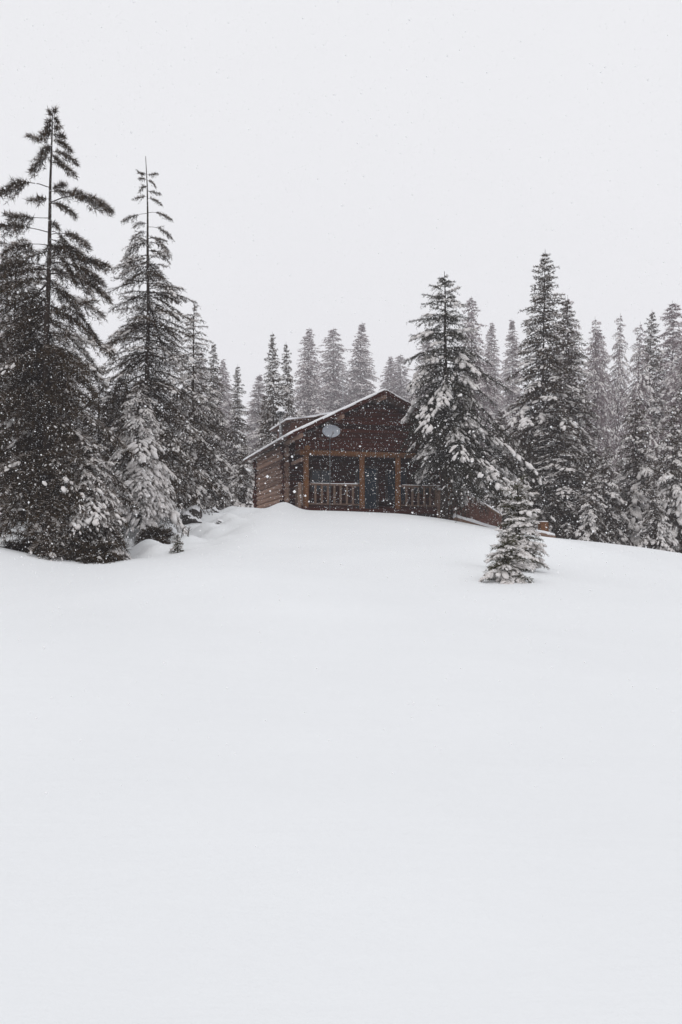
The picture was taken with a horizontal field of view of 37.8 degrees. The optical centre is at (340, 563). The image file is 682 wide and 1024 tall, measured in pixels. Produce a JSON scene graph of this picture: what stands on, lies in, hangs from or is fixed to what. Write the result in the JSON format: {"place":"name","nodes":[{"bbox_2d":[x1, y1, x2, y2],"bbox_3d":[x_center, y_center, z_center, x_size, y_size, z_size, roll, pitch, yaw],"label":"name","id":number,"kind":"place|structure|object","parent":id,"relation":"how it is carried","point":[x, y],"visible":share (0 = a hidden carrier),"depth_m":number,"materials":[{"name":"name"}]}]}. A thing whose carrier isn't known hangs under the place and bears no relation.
{"place":"outdoors","nodes":[
{"label":"outdoors","id":0,"kind":"place"},
{"bbox_2d":[0,442,681,1023],"bbox_3d":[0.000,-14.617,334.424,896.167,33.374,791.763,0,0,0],"label":"snow ground","id":1,"kind":"structure","parent":0,"point":[418,888],"depth_m":6.02,"materials":[{"name":"white snow"}]},
{"bbox_2d":[1,539,38,550],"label":"shrub","id":2,"kind":"object","parent":1,"relation":"on","point":[16,548],"visible":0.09,"depth_m":28.11,"materials":[{"name":"black plant"}]},
{"bbox_2d":[4,512,79,558],"bbox_3d":[-7.954,-0.280,27.782,3.264,2.410,3.146,0,0,0],"label":"shrub","id":3,"kind":"object","parent":1,"relation":"on","point":[26,543],"visible":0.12,"depth_m":27.32,"materials":[{"name":"black plant"}]},
{"bbox_2d":[0,237,95,501],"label":"pine tree","id":4,"kind":"object","parent":1,"relation":"on","point":[2,387],"visible":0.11,"depth_m":33.66,"materials":[{"name":"green plant"}]},
{"bbox_2d":[0,105,140,560],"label":"pine tree","id":5,"kind":"object","parent":1,"relation":"on","point":[41,510],"visible":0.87,"depth_m":28.26,"materials":[{"name":"green plant"}]},
{"bbox_2d":[47,435,131,559],"bbox_3d":[-7.309,-0.970,28.307,3.494,5.506,3.142,0,0,36],"label":"spruce tree","id":6,"kind":"object","parent":1,"relation":"on","point":[95,463],"visible":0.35,"depth_m":27.76,"materials":[{"name":"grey plant"}]},
{"bbox_2d":[56,536,126,563],"bbox_3d":[-6.690,-0.062,26.940,2.484,1.387,2.199,0,0,0],"label":"shrub","id":7,"kind":"object","parent":1,"relation":"on","point":[99,548],"visible":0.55,"depth_m":26.62,"materials":[{"name":"green plant"}]},
{"bbox_2d":[69,367,121,458],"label":"spruce tree","id":8,"kind":"object","parent":1,"relation":"on","point":[98,434],"visible":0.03,"depth_m":38.89,"materials":[{"name":"grey plant"}]},
{"bbox_2d":[95,378,129,457],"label":"spruce tree","id":9,"kind":"object","parent":1,"relation":"on","point":[116,406],"depth_m":45.85,"materials":[{"name":"grey plant"}]},
{"bbox_2d":[100,377,187,541],"bbox_3d":[-6.698,-3.299,33.039,3.028,5.818,3.328,0,0,-36],"label":"fir tree","id":10,"kind":"object","parent":1,"relation":"on","point":[132,474],"visible":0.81,"depth_m":32.45,"materials":[{"name":"white plant"}]},
{"bbox_2d":[85,156,219,513],"bbox_3d":[-7.232,-8.032,37.626,5.764,14.722,5.407,0,0,0],"label":"spruce tree","id":11,"kind":"object","parent":1,"relation":"on","point":[157,384],"visible":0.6,"depth_m":37.40,"materials":[{"name":"green plant"}]},
{"bbox_2d":[132,524,176,546],"bbox_3d":[-5.916,-0.478,31.519,1.840,1.616,1.907,0,0,32],"label":"shrub","id":12,"kind":"object","parent":1,"relation":"on","point":[162,537],"visible":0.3,"depth_m":31.40,"materials":[{"name":"black plant"}]},
{"bbox_2d":[168,534,184,553],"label":"young fir","id":13,"kind":"object","parent":1,"relation":"on","point":[177,549],"visible":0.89,"depth_m":29.00,"materials":[{"name":"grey plant"}]},
{"bbox_2d":[181,525,191,537],"bbox_3d":[-4.899,-0.989,31.475,0.353,0.415,0.333,0,0,-20],"label":"dry shrub","id":14,"kind":"object","parent":1,"relation":"on","point":[182,534],"visible":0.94,"depth_m":31.41,"materials":[{"name":"grey plant"}]},
{"bbox_2d":[180,505,201,524],"bbox_3d":[-5.654,-1.679,37.316,0.872,1.011,0.834,0,0,-29],"label":"rock","id":15,"kind":"object","parent":1,"relation":"on","point":[193,510],"visible":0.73,"depth_m":37.08,"materials":[{"name":"grey stone"}]},
{"bbox_2d":[160,303,239,509],"bbox_3d":[-6.719,-6.090,45.053,4.644,11.379,4.605,0,0,0],"label":"spruce tree","id":16,"kind":"object","parent":1,"relation":"on","point":[205,451],"visible":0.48,"depth_m":44.78,"materials":[{"name":"grey plant"}]},
{"bbox_2d":[185,351,217,505],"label":"spruce tree","id":17,"kind":"object","parent":1,"relation":"on","point":[202,386],"visible":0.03,"depth_m":119.86,"materials":[{"name":"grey plant"}]},
{"bbox_2d":[210,507,218,512],"bbox_3d":[-5.162,-2.119,40.687,0.357,0.364,0.283,0,0,0],"label":"rock","id":18,"kind":"object","parent":1,"relation":"on","point":[214,509],"visible":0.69,"depth_m":40.59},
{"bbox_2d":[199,344,233,506],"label":"spruce tree","id":19,"kind":"object","parent":1,"relation":"on","point":[214,377],"visible":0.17,"depth_m":83.72,"materials":[{"name":"grey plant"}]},
{"bbox_2d":[208,466,241,509],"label":"fir tree","id":20,"kind":"object","parent":1,"relation":"on","point":[224,474],"visible":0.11,"depth_m":56.01,"materials":[{"name":"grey plant"}]},
{"bbox_2d":[212,359,238,478],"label":"spruce tree","id":21,"kind":"object","parent":1,"relation":"on","point":[226,405],"visible":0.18,"depth_m":169.57,"materials":[{"name":"grey plant"}]},
{"bbox_2d":[223,367,254,501],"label":"spruce tree","id":22,"kind":"object","parent":1,"relation":"on","point":[234,448],"visible":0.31,"depth_m":83.76,"materials":[{"name":"grey plant"}]},
{"bbox_2d":[229,446,254,507],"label":"fir tree","id":23,"kind":"object","parent":1,"relation":"on","point":[243,491],"visible":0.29,"depth_m":61.77,"materials":[{"name":"grey plant"}]},
{"bbox_2d":[245,459,255,504],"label":"fir tree","id":24,"kind":"object","parent":1,"relation":"on","point":[252,477],"visible":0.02,"depth_m":65.92,"materials":[{"name":"grey plant"}]},
{"bbox_2d":[235,375,268,460],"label":"spruce tree","id":25,"kind":"object","parent":1,"relation":"on","point":[251,419],"visible":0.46,"depth_m":189.23,"materials":[{"name":"grey plant"}]},
{"bbox_2d":[244,395,271,486],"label":"spruce tree","id":26,"kind":"object","parent":1,"relation":"on","point":[260,445],"visible":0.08,"depth_m":76.06,"materials":[{"name":"grey plant"}]},
{"bbox_2d":[249,333,292,457],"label":"spruce tree","id":27,"kind":"object","parent":1,"relation":"on","point":[270,422],"visible":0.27,"depth_m":71.86,"materials":[{"name":"grey plant"}]},
{"bbox_2d":[274,345,304,432],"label":"spruce tree","id":28,"kind":"object","parent":1,"relation":"on","point":[289,408],"visible":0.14,"depth_m":87.94,"materials":[{"name":"grey plant"}]},
{"bbox_2d":[291,328,327,435],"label":"spruce tree","id":29,"kind":"object","parent":1,"relation":"on","point":[307,394],"visible":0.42,"depth_m":194.20,"materials":[{"name":"grey plant"}]},
{"bbox_2d":[322,425,339,510],"bbox_3d":[-0.433,-3.988,44.348,0.605,4.358,0.583,0,0,30],"label":"satellite dish","id":30,"kind":"object","parent":1,"relation":"on","point":[331,431],"visible":0.98,"depth_m":44.44,"materials":[{"name":"grey metal"}]},
{"bbox_2d":[312,328,367,412],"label":"spruce tree","id":31,"kind":"object","parent":1,"relation":"on","point":[330,392],"visible":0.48,"depth_m":233.97,"materials":[{"name":"grey plant"}]},
{"bbox_2d":[243,389,479,519],"bbox_3d":[0.577,-5.472,50.317,9.318,7.996,10.980,0,0,-16],"label":"log cabin","id":32,"kind":"object","parent":1,"relation":"on","point":[353,434],"visible":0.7,"depth_m":46.80,"materials":[{"name":"brown wood"}]},
{"bbox_2d":[310,469,330,491],"bbox_3d":[-0.966,-3.940,47.466,1.020,1.070,0.100,0,0,-15],"label":"window","id":33,"kind":"structure","parent":32,"relation":"in","point":[317,477],"depth_m":47.45,"materials":[{"name":"grey glass"}]},
{"bbox_2d":[356,465,377,508],"bbox_3d":[1.267,-3.585,48.029,1.120,2.230,0.190,0,0,-15],"label":"door","id":34,"kind":"structure","parent":32,"relation":"in","point":[370,497],"depth_m":48.05,"materials":[{"name":"wood"}]},
{"bbox_2d":[386,469,406,501],"bbox_3d":[2.693,-3.770,48.480,1.070,1.570,0.100,0,0,-16],"label":"window","id":35,"kind":"structure","parent":32,"relation":"in","point":[390,495],"depth_m":48.44,"materials":[{"name":"grey glass"}]},
{"bbox_2d":[413,472,429,493],"bbox_3d":[3.944,-3.940,48.826,0.870,1.070,0.100,0,0,-16],"label":"window","id":36,"kind":"structure","parent":32,"relation":"in","point":[414,483],"depth_m":48.82,"materials":[{"name":"grey glass"}]},
{"bbox_2d":[344,323,379,403],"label":"spruce tree","id":37,"kind":"object","parent":1,"relation":"on","point":[361,362],"visible":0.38,"depth_m":239.13,"materials":[{"name":"grey plant"}]},
{"bbox_2d":[379,356,398,394],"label":"spruce tree","id":38,"kind":"object","parent":1,"relation":"on","point":[388,371],"visible":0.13,"depth_m":254.47,"materials":[{"name":"grey plant"}]},
{"bbox_2d":[384,354,415,402],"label":"spruce tree","id":39,"kind":"object","parent":1,"relation":"on","point":[401,388],"visible":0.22,"depth_m":249.49,"materials":[{"name":"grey plant"}]},
{"bbox_2d":[410,328,441,411],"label":"spruce tree","id":40,"kind":"object","parent":1,"relation":"on","point":[422,346],"visible":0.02,"depth_m":199.25,"materials":[{"name":"grey plant"}]},
{"bbox_2d":[436,488,439,517],"bbox_3d":[4.462,-2.479,44.392,0.400,1.754,0.400,0,0,-11],"label":"gate post","id":41,"kind":"object","parent":1,"relation":"on","point":[438,504],"visible":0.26,"depth_m":44.31,"materials":[{"name":"brown wood"}]},
{"bbox_2d":[453,428,490,502],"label":"spruce tree","id":42,"kind":"object","parent":1,"relation":"on","point":[471,483],"visible":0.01,"depth_m":71.25,"materials":[{"name":"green plant"}]},
{"bbox_2d":[452,514,498,528],"bbox_3d":[5.981,-1.749,44.091,2.192,0.867,0.246,0,0,-16],"label":"fallen log","id":43,"kind":"object","parent":1,"relation":"on","point":[468,520],"visible":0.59,"depth_m":43.93,"materials":[{"name":"white wood"}]},
{"bbox_2d":[449,298,504,475],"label":"spruce tree","id":44,"kind":"object","parent":1,"relation":"on","point":[471,314],"visible":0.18,"depth_m":164.38,"materials":[{"name":"grey plant"}]},
{"bbox_2d":[452,493,501,528],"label":"plank wall","id":45,"kind":"structure","parent":1,"relation":"on","point":[474,513],"depth_m":47.84,"materials":[{"name":"brown wood"}]},
{"bbox_2d":[396,271,579,537],"bbox_3d":[5.843,-6.824,43.537,7.763,11.939,7.110,0,0,42],"label":"spruce tree","id":46,"kind":"object","parent":1,"relation":"on","point":[466,450],"visible":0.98,"depth_m":42.93,"materials":[{"name":"green plant"}]},
{"bbox_2d":[480,322,510,456],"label":"spruce tree","id":47,"kind":"object","parent":1,"relation":"on","point":[494,363],"visible":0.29,"depth_m":189.75,"materials":[{"name":"grey plant"}]},
{"bbox_2d":[477,410,513,506],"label":"spruce tree","id":48,"kind":"object","parent":1,"relation":"on","point":[500,421],"visible":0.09,"depth_m":69.79,"materials":[{"name":"grey plant"}]},
{"bbox_2d":[478,528,540,583],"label":"young fir","id":49,"kind":"object","parent":1,"relation":"on","point":[506,575],"visible":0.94,"depth_m":19.16,"materials":[{"name":"green plant"}]},
{"bbox_2d":[498,320,529,446],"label":"spruce tree","id":50,"kind":"object","parent":1,"relation":"on","point":[516,390],"visible":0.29,"depth_m":199.03,"materials":[{"name":"grey plant"}]},
{"bbox_2d":[501,404,531,529],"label":"spruce tree","id":51,"kind":"object","parent":1,"relation":"on","point":[503,518],"visible":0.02,"depth_m":61.86,"materials":[{"name":"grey plant"}]},
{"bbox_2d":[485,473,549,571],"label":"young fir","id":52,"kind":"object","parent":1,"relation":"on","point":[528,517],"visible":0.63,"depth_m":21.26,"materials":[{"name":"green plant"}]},
{"bbox_2d":[490,253,595,538],"bbox_3d":[11.926,-8.143,57.865,7.790,20.204,8.277,-1,1,-10],"label":"spruce tree","id":53,"kind":"object","parent":1,"relation":"on","point":[538,420],"visible":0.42,"depth_m":57.26,"materials":[{"name":"green plant"}]},
{"bbox_2d":[538,521,548,531],"bbox_3d":[9.548,-1.413,47.000,0.420,1.150,0.300,0,0,-23],"label":"wooden post","id":54,"kind":"object","parent":1,"relation":"on","point":[542,526],"visible":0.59,"depth_m":46.87,"materials":[{"name":"brown wood"}]},
{"bbox_2d":[531,528,555,537],"bbox_3d":[9.286,-1.397,46.303,1.566,0.599,0.250,0,0,-24],"label":"fallen log","id":55,"kind":"object","parent":1,"relation":"on","point":[546,534],"visible":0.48,"depth_m":46.33,"materials":[{"name":"white wood"}]},
{"bbox_2d":[520,401,595,539],"bbox_3d":[12.440,-4.177,55.978,5.643,9.887,5.815,-2,0,-38],"label":"spruce tree","id":56,"kind":"object","parent":1,"relation":"on","point":[569,491],"visible":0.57,"depth_m":55.45,"materials":[{"name":"grey plant"}]},
{"bbox_2d":[541,295,596,471],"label":"spruce tree","id":57,"kind":"object","parent":1,"relation":"on","point":[579,327],"visible":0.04,"depth_m":109.96,"materials":[{"name":"grey plant"}]},
{"bbox_2d":[547,298,614,499],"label":"spruce tree","id":58,"kind":"object","parent":1,"relation":"on","point":[585,402],"visible":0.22,"depth_m":65.62,"materials":[{"name":"grey plant"}]},
{"bbox_2d":[573,465,610,542],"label":"fir tree","id":59,"kind":"object","parent":1,"relation":"on","point":[589,523],"visible":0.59,"depth_m":52.71,"materials":[{"name":"grey plant"}]},
{"bbox_2d":[577,319,622,497],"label":"spruce tree","id":60,"kind":"object","parent":1,"relation":"on","point":[599,384],"visible":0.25,"depth_m":124.78,"materials":[{"name":"grey plant"}]},
{"bbox_2d":[579,329,625,459],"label":"spruce tree","id":61,"kind":"object","parent":1,"relation":"on","point":[605,363],"visible":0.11,"depth_m":159.60,"materials":[{"name":"grey plant"}]},
{"bbox_2d":[583,446,636,546],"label":"fir tree","id":62,"kind":"object","parent":1,"relation":"on","point":[616,532],"visible":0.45,"depth_m":54.62,"materials":[{"name":"grey plant"}]},
{"bbox_2d":[600,313,631,485],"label":"spruce tree","id":63,"kind":"object","parent":1,"relation":"on","point":[615,407],"visible":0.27,"depth_m":129.57,"materials":[{"name":"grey plant"}]},
{"bbox_2d":[603,325,662,529],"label":"spruce tree","id":64,"kind":"object","parent":1,"relation":"on","point":[637,385],"visible":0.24,"depth_m":94.47,"materials":[{"name":"grey plant"}]},
{"bbox_2d":[596,394,675,545],"bbox_3d":[17.176,-3.511,57.972,5.912,12.664,5.714,0,0,0],"label":"fir tree","id":65,"kind":"object","parent":1,"relation":"on","point":[634,504],"visible":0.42,"depth_m":57.44,"materials":[{"name":"grey plant"}]},
{"bbox_2d":[620,313,670,488],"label":"spruce tree","id":66,"kind":"object","parent":1,"relation":"on","point":[655,365],"visible":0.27,"depth_m":108.99,"materials":[{"name":"grey plant"}]},
{"bbox_2d":[636,480,675,551],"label":"fir tree","id":67,"kind":"object","parent":1,"relation":"on","point":[658,543],"visible":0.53,"depth_m":51.73,"materials":[{"name":"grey plant"}]},
{"bbox_2d":[636,405,681,552],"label":"fir tree","id":68,"kind":"object","parent":1,"relation":"on","point":[669,487],"visible":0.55,"depth_m":53.49,"materials":[{"name":"grey plant"}]},
{"bbox_2d":[637,300,681,459],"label":"spruce tree","id":69,"kind":"object","parent":1,"relation":"on","point":[667,343],"visible":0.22,"depth_m":139.65,"materials":[{"name":"grey plant"}]},
{"bbox_2d":[648,322,681,528],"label":"spruce tree","id":70,"kind":"object","parent":1,"relation":"on","point":[672,379],"visible":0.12,"depth_m":99.71,"materials":[{"name":"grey plant"}]},
{"bbox_2d":[671,368,681,526],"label":"spruce tree","id":71,"kind":"object","parent":1,"relation":"on","point":[678,396],"visible":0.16,"depth_m":62.00,"materials":[{"name":"grey plant"}]},
{"bbox_2d":[0,0,681,916],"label":"falling snow","id":72,"kind":"structure","parent":0,"point":[336,300],"depth_m":16.39,"materials":[{"name":"white snow"}]},
{"bbox_2d":[0,0,681,441],"label":"sky","id":73,"kind":"structure","parent":0,"point":[576,83],"materials":[{"name":"white"}]}
]}

